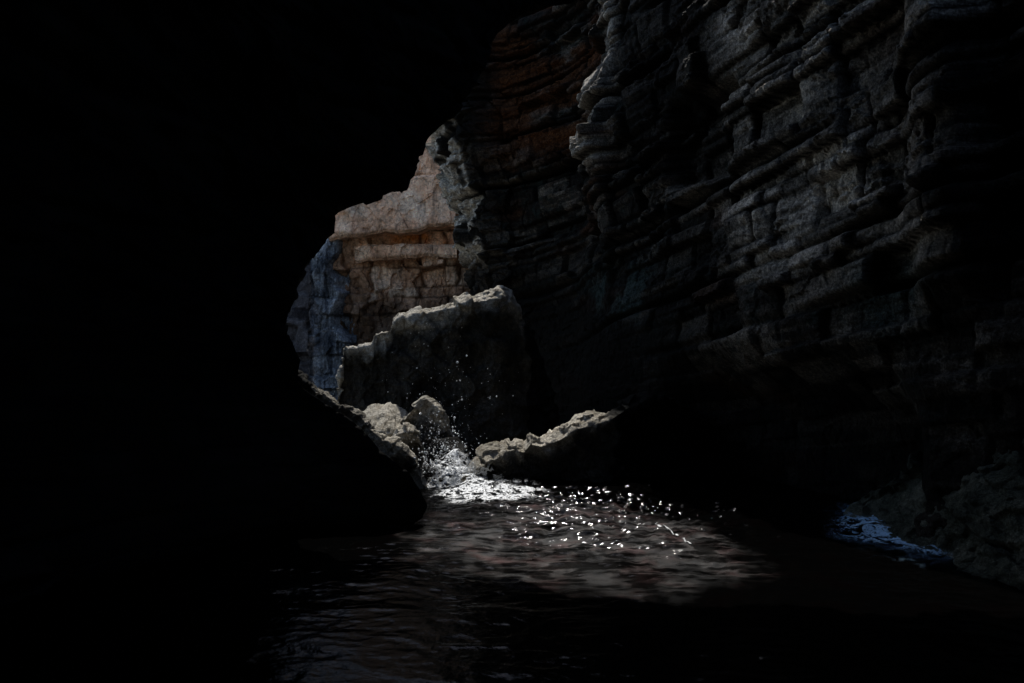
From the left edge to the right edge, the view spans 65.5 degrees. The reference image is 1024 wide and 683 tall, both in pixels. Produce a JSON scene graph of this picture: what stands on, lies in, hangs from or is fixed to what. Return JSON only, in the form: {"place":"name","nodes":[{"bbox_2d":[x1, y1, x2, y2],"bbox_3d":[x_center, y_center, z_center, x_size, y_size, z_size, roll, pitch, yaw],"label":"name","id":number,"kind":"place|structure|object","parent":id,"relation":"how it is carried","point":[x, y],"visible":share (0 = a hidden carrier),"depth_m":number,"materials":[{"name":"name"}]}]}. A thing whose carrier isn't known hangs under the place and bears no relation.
{"place":"outdoors","nodes":[
{"label":"outdoors","id":0,"kind":"place"},
{"bbox_2d":[0,0,583,610],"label":"cave wall","id":1,"kind":"structure","parent":0,"point":[182,182],"depth_m":9.82,"materials":[{"name":"stone"}]},
{"bbox_2d":[286,137,469,399],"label":"sea cliff","id":2,"kind":"structure","parent":0,"point":[372,269],"depth_m":29.90,"materials":[{"name":"stone"}]},
{"bbox_2d":[363,402,407,436],"bbox_3d":[-2.562,1.987,15.923,1.423,1.514,2.267,0,0,0],"label":"rock","id":3,"kind":"object","parent":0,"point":[386,418],"visible":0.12,"depth_m":15.77,"materials":[{"name":"grey stone"}]},
{"bbox_2d":[0,472,1023,682],"bbox_3d":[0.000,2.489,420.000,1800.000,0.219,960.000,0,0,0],"label":"water","id":4,"kind":"structure","parent":0,"point":[757,580],"depth_m":7.58,"materials":[{"name":"black liquid"}]},
{"bbox_2d":[298,370,427,488],"bbox_3d":[-2.949,1.709,13.502,3.450,3.442,2.509,0,0,0],"label":"rock ledge","id":5,"kind":"object","parent":4,"relation":"in","point":[398,451],"visible":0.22,"depth_m":13.77,"materials":[{"name":"grey stone"}]},
{"bbox_2d":[336,285,559,446],"bbox_3d":[-1.447,0.781,17.487,4.951,4.002,2.362,0,0,0],"label":"boulder","id":6,"kind":"object","parent":4,"relation":"in","point":[491,331],"visible":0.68,"depth_m":16.89,"materials":[{"name":"grey stone"}]},
{"bbox_2d":[382,323,513,487],"bbox_3d":[-1.243,1.170,14.043,2.497,2.961,2.830,0,0,-35],"label":"spray","id":7,"kind":"object","parent":4,"relation":"on","point":[436,456],"visible":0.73,"depth_m":13.58,"materials":[{"name":"liquid"}]},
{"bbox_2d":[425,436,473,471],"bbox_3d":[-1.209,2.199,15.393,0.922,0.749,1.046,0,0,0],"label":"water splash","id":8,"kind":"object","parent":4,"relation":"in","point":[459,446],"visible":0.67,"depth_m":15.05,"materials":[{"name":"liquid"}]},
{"bbox_2d":[428,449,545,502],"bbox_3d":[-0.395,2.241,13.251,2.332,0.980,2.820,0,0,0],"label":"foam","id":9,"kind":"object","parent":4,"relation":"on","point":[478,486],"visible":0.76,"depth_m":13.22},
{"bbox_2d":[454,391,700,484],"bbox_3d":[1.119,2.194,14.984,5.476,2.538,2.743,0,0,-19],"label":"rock ledge","id":10,"kind":"object","parent":4,"relation":"in","point":[645,434],"visible":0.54,"depth_m":14.53,"materials":[{"name":"grey stone"}]},
{"bbox_2d":[848,515,935,551],"bbox_3d":[4.902,2.431,10.486,1.743,0.148,4.205,0,0,15],"label":"foam","id":11,"kind":"object","parent":4,"relation":"on","point":[881,531],"visible":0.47,"depth_m":10.21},
{"bbox_2d":[843,438,1023,589],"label":"rock ledge","id":12,"kind":"object","parent":4,"relation":"in","point":[981,533],"visible":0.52,"depth_m":8.92,"materials":[{"name":"grey stone"}]},
{"bbox_2d":[470,423,560,456],"bbox_3d":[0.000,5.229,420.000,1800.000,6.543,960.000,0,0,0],"label":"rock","id":13,"kind":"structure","parent":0,"point":[475,447],"depth_m":16.27,"materials":[{"name":"grey stone"}]},
{"bbox_2d":[391,422,424,467],"bbox_3d":[-2.023,2.160,15.413,0.703,1.197,1.218,0,0,0],"label":"rock","id":14,"kind":"object","parent":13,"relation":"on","point":[406,431],"visible":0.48,"depth_m":15.30,"materials":[{"name":"grey stone"}]},
{"bbox_2d":[400,395,452,472],"bbox_3d":[-1.743,1.908,15.782,1.284,1.684,1.745,0,0,0],"label":"rock","id":15,"kind":"object","parent":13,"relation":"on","point":[424,405],"visible":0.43,"depth_m":15.63,"materials":[{"name":"grey stone"}]},
{"bbox_2d":[425,0,1023,537],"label":"cave wall","id":16,"kind":"structure","parent":0,"point":[777,240],"depth_m":12.59,"materials":[{"name":"stone"}]}
]}

